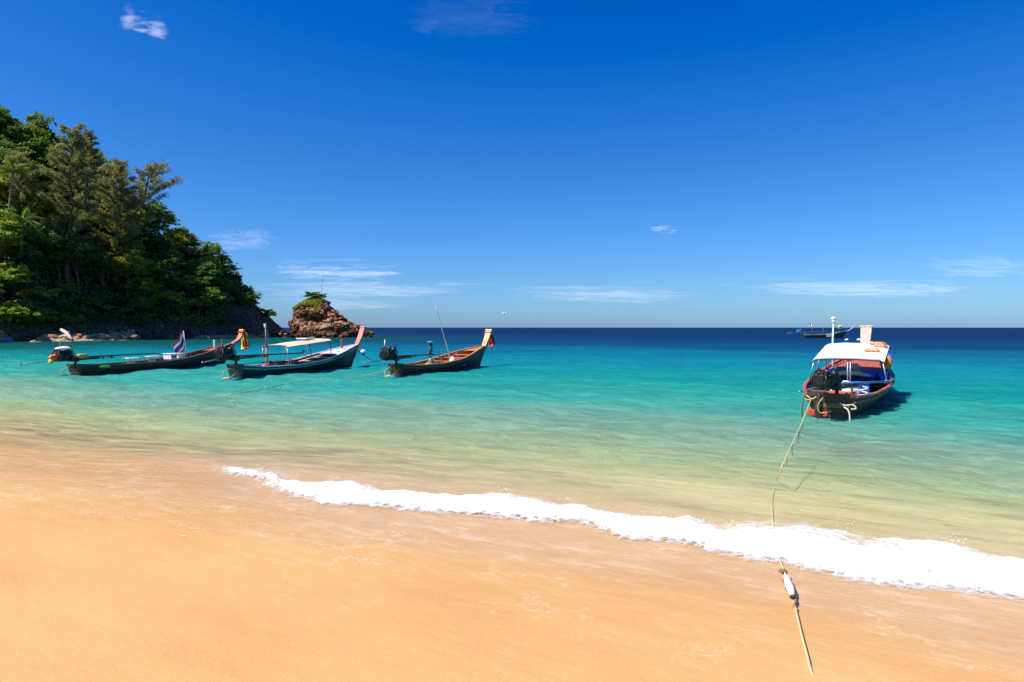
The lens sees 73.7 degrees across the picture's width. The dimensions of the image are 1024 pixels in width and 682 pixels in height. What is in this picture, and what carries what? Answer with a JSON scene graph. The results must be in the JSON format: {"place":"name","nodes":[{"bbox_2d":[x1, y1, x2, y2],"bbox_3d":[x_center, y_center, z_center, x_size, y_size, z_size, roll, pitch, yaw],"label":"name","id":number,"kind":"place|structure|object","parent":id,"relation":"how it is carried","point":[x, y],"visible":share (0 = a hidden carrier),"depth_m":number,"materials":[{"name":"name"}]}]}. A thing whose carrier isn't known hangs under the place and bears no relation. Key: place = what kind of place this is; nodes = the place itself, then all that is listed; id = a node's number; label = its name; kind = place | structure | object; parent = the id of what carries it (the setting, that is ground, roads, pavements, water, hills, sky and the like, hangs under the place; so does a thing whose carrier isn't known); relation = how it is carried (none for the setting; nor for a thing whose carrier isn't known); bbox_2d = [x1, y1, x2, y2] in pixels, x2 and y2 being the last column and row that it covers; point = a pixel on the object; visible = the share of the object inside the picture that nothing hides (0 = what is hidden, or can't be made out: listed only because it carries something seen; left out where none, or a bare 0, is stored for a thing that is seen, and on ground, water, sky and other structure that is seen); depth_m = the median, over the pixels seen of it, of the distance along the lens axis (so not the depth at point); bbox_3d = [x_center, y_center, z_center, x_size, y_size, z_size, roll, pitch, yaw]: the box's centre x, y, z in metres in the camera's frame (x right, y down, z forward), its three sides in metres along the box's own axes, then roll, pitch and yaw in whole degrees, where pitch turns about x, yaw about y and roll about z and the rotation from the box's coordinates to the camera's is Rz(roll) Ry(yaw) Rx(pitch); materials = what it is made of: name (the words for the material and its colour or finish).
{"place":"outdoors","nodes":[
{"label":"outdoors","id":0,"kind":"place"},
{"bbox_2d":[0,177,288,341],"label":"headland hill","id":1,"kind":"structure","parent":0,"point":[251,319],"depth_m":121.68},
{"bbox_2d":[0,171,13,199],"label":"broadleaf tree","id":2,"kind":"object","parent":1,"relation":"on","point":[2,182],"visible":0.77,"depth_m":111.90,"materials":[{"name":"green plant"}]},
{"bbox_2d":[0,199,22,228],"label":"broadleaf tree","id":3,"kind":"object","parent":1,"relation":"on","point":[11,208],"visible":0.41,"depth_m":109.87,"materials":[{"name":"green plant"}]},
{"bbox_2d":[0,262,24,304],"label":"broadleaf tree","id":4,"kind":"object","parent":1,"relation":"on","point":[11,274],"visible":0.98,"depth_m":103.39,"materials":[{"name":"green plant"}]},
{"bbox_2d":[0,209,25,252],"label":"broadleaf tree","id":5,"kind":"object","parent":1,"relation":"on","point":[8,236],"visible":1,"depth_m":104.67,"materials":[{"name":"green plant"}]},
{"bbox_2d":[0,139,25,156],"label":"broadleaf tree","id":6,"kind":"object","parent":1,"relation":"on","point":[4,144],"visible":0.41,"depth_m":122.27,"materials":[{"name":"green plant"}]},
{"bbox_2d":[0,246,28,264],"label":"broadleaf tree","id":7,"kind":"object","parent":1,"relation":"on","point":[4,252],"visible":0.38,"depth_m":107.67,"materials":[{"name":"green plant"}]},
{"bbox_2d":[0,300,34,331],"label":"broadleaf tree","id":8,"kind":"object","parent":1,"relation":"on","point":[11,309],"visible":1,"depth_m":100.26,"materials":[{"name":"green plant"}]},
{"bbox_2d":[0,106,34,133],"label":"broadleaf tree","id":9,"kind":"object","parent":1,"relation":"on","point":[5,118],"visible":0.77,"depth_m":126.76,"materials":[{"name":"green plant"}]},
{"bbox_2d":[0,156,36,264],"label":"palm tree","id":10,"kind":"object","parent":1,"relation":"on","point":[12,169],"visible":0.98,"depth_m":108.61,"materials":[{"name":"green plant"}]},
{"bbox_2d":[0,260,36,296],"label":"broadleaf tree","id":11,"kind":"object","parent":1,"relation":"on","point":[24,273],"visible":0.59,"depth_m":105.36,"materials":[{"name":"green plant"}]},
{"bbox_2d":[0,147,44,201],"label":"broadleaf tree","id":12,"kind":"object","parent":1,"relation":"on","point":[3,152],"visible":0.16,"depth_m":118.61,"materials":[{"name":"green plant"}]},
{"bbox_2d":[0,208,46,285],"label":"palm tree","id":13,"kind":"object","parent":1,"relation":"on","point":[18,218],"visible":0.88,"depth_m":107.38,"materials":[{"name":"green plant"}]},
{"bbox_2d":[8,298,39,321],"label":"broadleaf tree","id":14,"kind":"object","parent":1,"relation":"on","point":[21,301],"visible":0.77,"depth_m":103.72,"materials":[{"name":"green plant"}]},
{"bbox_2d":[0,121,48,149],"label":"broadleaf tree","id":15,"kind":"object","parent":1,"relation":"on","point":[10,134],"visible":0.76,"depth_m":126.32,"materials":[{"name":"green plant"}]},
{"bbox_2d":[0,149,56,241],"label":"casuarina tree","id":16,"kind":"object","parent":1,"relation":"on","point":[18,158],"visible":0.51,"depth_m":113.03,"materials":[{"name":"green plant"}]},
{"bbox_2d":[0,242,56,289],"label":"broadleaf tree","id":17,"kind":"object","parent":1,"relation":"on","point":[38,257],"visible":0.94,"depth_m":107.88,"materials":[{"name":"green plant"}]},
{"bbox_2d":[17,192,48,263],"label":"palm tree","id":18,"kind":"object","parent":1,"relation":"on","point":[31,198],"visible":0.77,"depth_m":113.44,"materials":[{"name":"green plant"}]},
{"bbox_2d":[0,222,69,278],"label":"broadleaf tree","id":19,"kind":"object","parent":1,"relation":"on","point":[37,236],"visible":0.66,"depth_m":110.13,"materials":[{"name":"green plant"}]},
{"bbox_2d":[13,302,58,327],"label":"shrub","id":20,"kind":"object","parent":1,"relation":"on","point":[36,314],"visible":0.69,"depth_m":104.49,"materials":[{"name":"green plant"}]},
{"bbox_2d":[13,124,58,154],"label":"broadleaf tree","id":21,"kind":"object","parent":1,"relation":"on","point":[39,132],"visible":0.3,"depth_m":130.34,"materials":[{"name":"green plant"}]},
{"bbox_2d":[14,286,61,305],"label":"broadleaf tree","id":22,"kind":"object","parent":1,"relation":"on","point":[41,293],"visible":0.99,"depth_m":106.89,"materials":[{"name":"green plant"}]},
{"bbox_2d":[11,111,67,150],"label":"broadleaf tree","id":23,"kind":"object","parent":1,"relation":"on","point":[36,118],"visible":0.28,"depth_m":133.98,"materials":[{"name":"green plant"}]},
{"bbox_2d":[14,134,66,178],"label":"broadleaf tree","id":24,"kind":"object","parent":1,"relation":"on","point":[39,152],"visible":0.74,"depth_m":126.90,"materials":[{"name":"green plant"}]},
{"bbox_2d":[13,192,68,252],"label":"broadleaf tree","id":25,"kind":"object","parent":1,"relation":"on","point":[33,206],"visible":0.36,"depth_m":114.79,"materials":[{"name":"green plant"}]},
{"bbox_2d":[23,160,58,184],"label":"broadleaf tree","id":26,"kind":"object","parent":1,"relation":"on","point":[47,178],"visible":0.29,"depth_m":124.55,"materials":[{"name":"green plant"}]},
{"bbox_2d":[42,248,75,280],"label":"broadleaf tree","id":27,"kind":"object","parent":1,"relation":"on","point":[49,254],"visible":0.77,"depth_m":114.26,"materials":[{"name":"green plant"}]},
{"bbox_2d":[42,182,76,203],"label":"broadleaf tree","id":28,"kind":"object","parent":1,"relation":"on","point":[55,192],"visible":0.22,"depth_m":124.58,"materials":[{"name":"green plant"}]},
{"bbox_2d":[51,312,73,326],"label":"shrub","id":29,"kind":"object","parent":1,"relation":"on","point":[63,317],"visible":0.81,"depth_m":108.46,"materials":[{"name":"green plant"}]},
{"bbox_2d":[33,123,101,285],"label":"casuarina tree","id":30,"kind":"object","parent":1,"relation":"on","point":[77,152],"visible":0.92,"depth_m":114.97,"materials":[{"name":"green plant"}]},
{"bbox_2d":[57,283,77,292],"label":"shrub","id":31,"kind":"object","parent":1,"relation":"on","point":[70,288],"visible":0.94,"depth_m":112.90,"materials":[{"name":"green plant"}]},
{"bbox_2d":[46,232,97,295],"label":"broadleaf tree","id":32,"kind":"object","parent":1,"relation":"on","point":[74,243],"visible":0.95,"depth_m":114.61,"materials":[{"name":"green plant"}]},
{"bbox_2d":[27,337,128,341],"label":"shingle bank","id":33,"kind":"structure","parent":1,"relation":"on","point":[80,339],"depth_m":105.80,"materials":[{"name":"stone"}]},
{"bbox_2d":[70,313,86,325],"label":"shrub","id":34,"kind":"object","parent":1,"relation":"on","point":[77,319],"visible":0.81,"depth_m":110.82,"materials":[{"name":"green plant"}]},
{"bbox_2d":[71,128,106,232],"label":"casuarina tree","id":35,"kind":"object","parent":1,"relation":"on","point":[92,151],"visible":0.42,"depth_m":128.87,"materials":[{"name":"green plant"}]},
{"bbox_2d":[65,154,120,209],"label":"broadleaf tree","id":36,"kind":"object","parent":1,"relation":"on","point":[102,166],"visible":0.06,"depth_m":137.19,"materials":[{"name":"green plant"}]},
{"bbox_2d":[78,252,129,293],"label":"broadleaf tree","id":37,"kind":"object","parent":1,"relation":"on","point":[104,262],"visible":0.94,"depth_m":118.58,"materials":[{"name":"green plant"}]},
{"bbox_2d":[91,218,118,247],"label":"broadleaf tree","id":38,"kind":"object","parent":1,"relation":"on","point":[101,227],"visible":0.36,"depth_m":126.12,"materials":[{"name":"green plant"}]},
{"bbox_2d":[91,247,123,278],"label":"broadleaf tree","id":39,"kind":"object","parent":1,"relation":"on","point":[114,252],"visible":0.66,"depth_m":122.78,"materials":[{"name":"green plant"}]},
{"bbox_2d":[80,157,157,280],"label":"casuarina tree","id":40,"kind":"object","parent":1,"relation":"on","point":[118,171],"visible":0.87,"depth_m":123.82,"materials":[{"name":"green plant"}]},
{"bbox_2d":[106,249,150,298],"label":"broadleaf tree","id":41,"kind":"object","parent":1,"relation":"on","point":[137,266],"visible":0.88,"depth_m":123.09,"materials":[{"name":"green plant"}]},
{"bbox_2d":[0,177,257,325],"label":"undergrowth","id":42,"kind":"object","parent":1,"relation":"on","point":[152,292],"visible":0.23,"depth_m":122.91,"materials":[{"name":"green plant"}]},
{"bbox_2d":[118,240,151,274],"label":"broadleaf tree","id":43,"kind":"object","parent":1,"relation":"on","point":[142,253],"visible":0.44,"depth_m":127.74,"materials":[{"name":"green plant"}]},
{"bbox_2d":[120,276,162,297],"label":"broadleaf tree","id":44,"kind":"object","parent":1,"relation":"on","point":[144,283],"visible":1,"depth_m":124.53,"materials":[{"name":"green plant"}]},
{"bbox_2d":[129,203,158,220],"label":"broadleaf tree","id":45,"kind":"object","parent":1,"relation":"on","point":[144,211],"visible":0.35,"depth_m":136.90,"materials":[{"name":"green plant"}]},
{"bbox_2d":[130,216,162,245],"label":"broadleaf tree","id":46,"kind":"object","parent":1,"relation":"on","point":[146,231],"visible":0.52,"depth_m":132.44,"materials":[{"name":"green plant"}]},
{"bbox_2d":[129,255,164,278],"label":"broadleaf tree","id":47,"kind":"object","parent":1,"relation":"on","point":[151,267],"visible":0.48,"depth_m":128.30,"materials":[{"name":"green plant"}]},
{"bbox_2d":[144,204,164,225],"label":"broadleaf tree","id":48,"kind":"object","parent":1,"relation":"on","point":[160,212],"visible":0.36,"depth_m":141.34,"materials":[{"name":"green plant"}]},
{"bbox_2d":[134,234,175,254],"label":"broadleaf tree","id":49,"kind":"object","parent":1,"relation":"on","point":[156,240],"visible":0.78,"depth_m":134.10,"materials":[{"name":"green plant"}]},
{"bbox_2d":[145,222,167,233],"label":"broadleaf tree","id":50,"kind":"object","parent":1,"relation":"on","point":[159,227],"visible":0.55,"depth_m":142.47,"materials":[{"name":"green plant"}]},
{"bbox_2d":[129,159,184,239],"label":"casuarina tree","id":51,"kind":"object","parent":1,"relation":"on","point":[149,171],"visible":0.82,"depth_m":136.30,"materials":[{"name":"green plant"}]},
{"bbox_2d":[145,200,172,221],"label":"broadleaf tree","id":52,"kind":"object","parent":1,"relation":"on","point":[160,206],"visible":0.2,"depth_m":145.50,"materials":[{"name":"green plant"}]},
{"bbox_2d":[144,269,177,291],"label":"broadleaf tree","id":53,"kind":"object","parent":1,"relation":"on","point":[168,277],"visible":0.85,"depth_m":129.04,"materials":[{"name":"green plant"}]},
{"bbox_2d":[153,210,180,232],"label":"broadleaf tree","id":54,"kind":"object","parent":1,"relation":"on","point":[171,220],"visible":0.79,"depth_m":145.73,"materials":[{"name":"green plant"}]},
{"bbox_2d":[150,290,185,312],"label":"broadleaf tree","id":55,"kind":"object","parent":1,"relation":"on","point":[167,294],"visible":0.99,"depth_m":127.56,"materials":[{"name":"green plant"}]},
{"bbox_2d":[152,246,185,269],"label":"broadleaf tree","id":56,"kind":"object","parent":1,"relation":"on","point":[175,251],"visible":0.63,"depth_m":135.84,"materials":[{"name":"green plant"}]},
{"bbox_2d":[156,252,186,288],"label":"broadleaf tree","id":57,"kind":"object","parent":1,"relation":"on","point":[173,263],"visible":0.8,"depth_m":133.49,"materials":[{"name":"green plant"}]},
{"bbox_2d":[155,227,193,271],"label":"broadleaf tree","id":58,"kind":"object","parent":1,"relation":"on","point":[174,238],"visible":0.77,"depth_m":138.38,"materials":[{"name":"green plant"}]},
{"bbox_2d":[157,272,194,293],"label":"broadleaf tree","id":59,"kind":"object","parent":1,"relation":"on","point":[179,283],"visible":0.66,"depth_m":132.05,"materials":[{"name":"green plant"}]},
{"bbox_2d":[170,226,196,259],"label":"broadleaf tree","id":60,"kind":"object","parent":1,"relation":"on","point":[192,236],"visible":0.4,"depth_m":143.29,"materials":[{"name":"green plant"}]},
{"bbox_2d":[167,295,201,321],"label":"broadleaf tree","id":61,"kind":"object","parent":1,"relation":"on","point":[183,301],"visible":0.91,"depth_m":129.31,"materials":[{"name":"green plant"}]},
{"bbox_2d":[180,266,202,291],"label":"broadleaf tree","id":62,"kind":"object","parent":1,"relation":"on","point":[190,271],"visible":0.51,"depth_m":136.78,"materials":[{"name":"green plant"}]},
{"bbox_2d":[181,274,202,297],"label":"broadleaf tree","id":63,"kind":"object","parent":1,"relation":"on","point":[196,283],"visible":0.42,"depth_m":135.12,"materials":[{"name":"green plant"}]},
{"bbox_2d":[181,259,203,266],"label":"broadleaf tree","id":64,"kind":"object","parent":1,"relation":"on","point":[190,262],"visible":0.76,"depth_m":139.42,"materials":[{"name":"green plant"}]},
{"bbox_2d":[184,246,210,259],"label":"broadleaf tree","id":65,"kind":"object","parent":1,"relation":"on","point":[197,251],"visible":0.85,"depth_m":143.33,"materials":[{"name":"green plant"}]},
{"bbox_2d":[185,295,214,318],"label":"broadleaf tree","id":66,"kind":"object","parent":1,"relation":"on","point":[206,302],"visible":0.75,"depth_m":133.64,"materials":[{"name":"green plant"}]},
{"bbox_2d":[192,262,222,291],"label":"broadleaf tree","id":67,"kind":"object","parent":1,"relation":"on","point":[203,274],"visible":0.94,"depth_m":137.57,"materials":[{"name":"green plant"}]},
{"bbox_2d":[197,241,224,260],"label":"broadleaf tree","id":68,"kind":"object","parent":1,"relation":"on","point":[215,249],"visible":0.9,"depth_m":146.32,"materials":[{"name":"green plant"}]},
{"bbox_2d":[201,255,223,286],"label":"broadleaf tree","id":69,"kind":"object","parent":1,"relation":"on","point":[208,258],"visible":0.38,"depth_m":142.56,"materials":[{"name":"green plant"}]},
{"bbox_2d":[197,287,228,316],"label":"broadleaf tree","id":70,"kind":"object","parent":1,"relation":"on","point":[208,293],"visible":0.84,"depth_m":135.63,"materials":[{"name":"green plant"}]},
{"bbox_2d":[202,274,224,293],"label":"broadleaf tree","id":71,"kind":"object","parent":1,"relation":"on","point":[215,283],"visible":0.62,"depth_m":140.94,"materials":[{"name":"green plant"}]},
{"bbox_2d":[213,292,233,314],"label":"broadleaf tree","id":72,"kind":"object","parent":1,"relation":"on","point":[225,299],"visible":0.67,"depth_m":139.02,"materials":[{"name":"green plant"}]},
{"bbox_2d":[213,252,233,264],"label":"broadleaf tree","id":73,"kind":"object","parent":1,"relation":"on","point":[225,257],"visible":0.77,"depth_m":148.32,"materials":[{"name":"green plant"}]},
{"bbox_2d":[219,260,234,273],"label":"broadleaf tree","id":74,"kind":"object","parent":1,"relation":"on","point":[228,267],"visible":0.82,"depth_m":146.92,"materials":[{"name":"green plant"}]},
{"bbox_2d":[219,279,235,303],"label":"broadleaf tree","id":75,"kind":"object","parent":1,"relation":"on","point":[228,285],"visible":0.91,"depth_m":142.43,"materials":[{"name":"green plant"}]},
{"bbox_2d":[0,388,1023,681],"bbox_3d":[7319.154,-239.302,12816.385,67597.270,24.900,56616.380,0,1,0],"label":"beach","id":76,"kind":"structure","parent":0,"point":[138,542],"depth_m":5.74,"materials":[{"name":"beige sand"}]},
{"bbox_2d":[0,328,1023,455],"bbox_3d":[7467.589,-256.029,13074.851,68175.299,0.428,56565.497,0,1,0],"label":"sea","id":77,"kind":"structure","parent":0,"point":[958,389],"depth_m":25.84,"materials":[{"name":"liquid"}]},
{"bbox_2d":[19,329,244,375],"bbox_3d":[-17.985,0.570,34.026,1.625,2.278,13.712,0,1,17],"label":"longtail boat","id":78,"kind":"object","parent":77,"relation":"on","point":[191,359],"visible":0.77,"depth_m":32.62,"materials":[{"name":"brown wood"}]},
{"bbox_2d":[163,353,185,358],"bbox_3d":[-17.480,0.784,35.352,0.540,0.298,1.020,0,1,17],"label":"fish box","id":79,"kind":"object","parent":78,"relation":"in","point":[169,355],"visible":0.94,"depth_m":35.03,"materials":[{"name":"white plastic"}]},
{"bbox_2d":[172,331,186,356],"bbox_3d":[-17.515,0.288,36.013,0.735,1.642,0.242,-1,1,-36],"label":"striped flag","id":80,"kind":"object","parent":78,"relation":"hanging from","point":[178,345],"visible":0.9,"depth_m":36.00,"materials":[{"name":"multicoloured fabric"}]},
{"bbox_2d":[238,332,250,349],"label":"prow ribbons","id":81,"kind":"object","parent":78,"relation":"hanging from","point":[245,344],"visible":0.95,"depth_m":40.74,"materials":[{"name":"multicoloured fabric"}]},
{"bbox_2d":[190,334,259,338],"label":"rock ledge","id":82,"kind":"object","parent":77,"relation":"in","point":[216,336],"visible":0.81,"depth_m":132.01,"materials":[{"name":"stone"}]},
{"bbox_2d":[201,326,365,377],"bbox_3d":[-10.245,0.512,32.426,1.825,2.457,12.188,0,1,19],"label":"longtail boat","id":83,"kind":"object","parent":77,"relation":"on","point":[326,359],"visible":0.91,"depth_m":31.84,"materials":[{"name":"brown wood"}]},
{"bbox_2d":[263,323,267,364],"bbox_3d":[-11.028,0.328,30.551,0.113,2.242,0.288,0,1,19],"label":"striped pole","id":84,"kind":"object","parent":83,"relation":"on","point":[266,342],"visible":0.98,"depth_m":30.58,"materials":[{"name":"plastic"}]},
{"bbox_2d":[268,360,286,365],"bbox_3d":[-10.639,1.067,30.961,0.500,0.345,0.680,0,1,19],"label":"engine box","id":85,"kind":"object","parent":83,"relation":"in","point":[277,362],"visible":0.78,"depth_m":30.71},
{"bbox_2d":[229,368,391,394],"bbox_3d":[-7.681,1.442,25.715,1.537,0.325,9.521,0,1,21],"label":"anchor line","id":86,"kind":"object","parent":77,"relation":"on","point":[307,380],"visible":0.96,"depth_m":26.67,"materials":[{"name":"beige fabric"}]},
{"bbox_2d":[287,298,374,337],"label":"rock islet","id":87,"kind":"object","parent":77,"relation":"in","point":[326,321],"visible":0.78,"depth_m":145.70,"materials":[{"name":"brown stone"}]},
{"bbox_2d":[293,296,322,312],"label":"grass patch","id":88,"kind":"object","parent":87,"relation":"on","point":[317,301],"visible":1,"depth_m":147.32,"materials":[{"name":"green plant"}]},
{"bbox_2d":[364,329,492,375],"bbox_3d":[-3.685,0.589,32.789,1.675,2.288,11.667,1,1,25],"label":"longtail boat","id":89,"kind":"object","parent":77,"relation":"on","point":[471,356],"visible":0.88,"depth_m":32.47,"materials":[{"name":"brown wood"}]},
{"bbox_2d":[223,466,1023,597],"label":"breaking wave foam","id":90,"kind":"object","parent":77,"relation":"on","point":[909,564],"visible":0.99,"depth_m":6.40,"materials":[{"name":"white"}]},
{"bbox_2d":[796,325,853,337],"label":"longtail boat","id":91,"kind":"object","parent":77,"relation":"on","point":[841,334],"visible":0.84,"depth_m":139.70,"materials":[{"name":"teal wood"}]},
{"bbox_2d":[798,325,894,418],"bbox_3d":[9.908,0.781,19.892,2.304,2.513,12.744,1,1,31],"label":"longtail boat","id":92,"kind":"object","parent":77,"relation":"on","point":[819,383],"visible":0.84,"depth_m":17.14,"materials":[{"name":"brown wood"}]},
{"bbox_2d":[771,399,813,674],"bbox_3d":[4.043,1.877,9.862,0.536,0.838,13.342,0,1,24],"label":"mooring rope","id":93,"kind":"object","parent":92,"relation":"attached to","point":[804,645],"visible":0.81,"depth_m":4.75,"materials":[{"name":"fabric fibre"}]},
{"bbox_2d":[782,570,795,599],"bbox_3d":[2.102,1.848,5.189,0.075,0.075,0.673,0,-3,17],"label":"bottle float","id":94,"kind":"object","parent":93,"relation":"attached to","point":[789,585],"visible":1,"depth_m":5.08,"materials":[{"name":"white plastic"}]},
{"bbox_2d":[837,376,870,389],"bbox_3d":[9.836,1.237,19.935,1.150,0.421,0.062,1,1,31],"label":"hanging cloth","id":95,"kind":"object","parent":92,"relation":"hanging from","point":[853,378],"visible":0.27,"depth_m":19.84,"materials":[{"name":"fabric"}]},
{"bbox_2d":[839,370,870,376],"bbox_3d":[9.883,0.962,20.012,1.125,0.223,0.197,1,1,28],"label":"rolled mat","id":96,"kind":"object","parent":92,"relation":"on","point":[856,373],"visible":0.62,"depth_m":19.89,"materials":[{"name":"fabric"}]},
{"bbox_2d":[860,370,876,380],"bbox_3d":[10.649,1.082,20.459,0.557,0.455,0.825,1,1,31],"label":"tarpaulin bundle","id":97,"kind":"object","parent":92,"relation":"in","point":[872,374],"visible":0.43,"depth_m":20.23,"materials":[{"name":"blue plastic"}]},
{"bbox_2d":[875,368,889,385],"bbox_3d":[11.053,1.075,20.364,0.392,0.601,0.725,1,1,31],"label":"tarpaulin bundle","id":98,"kind":"object","parent":92,"relation":"in","point":[879,373],"visible":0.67,"depth_m":20.16,"materials":[{"name":"blue plastic"}]},
{"bbox_2d":[880,356,891,368],"bbox_3d":[10.724,0.616,19.582,0.329,0.384,0.110,0,1,21],"label":"life jacket","id":99,"kind":"object","parent":92,"relation":"hanging from","point":[888,362],"visible":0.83,"depth_m":19.54,"materials":[{"name":"orange fabric"}]},
{"bbox_2d":[0,0,1023,327],"label":"sky","id":100,"kind":"structure","parent":0,"point":[539,163],"materials":[{"name":"blue"}]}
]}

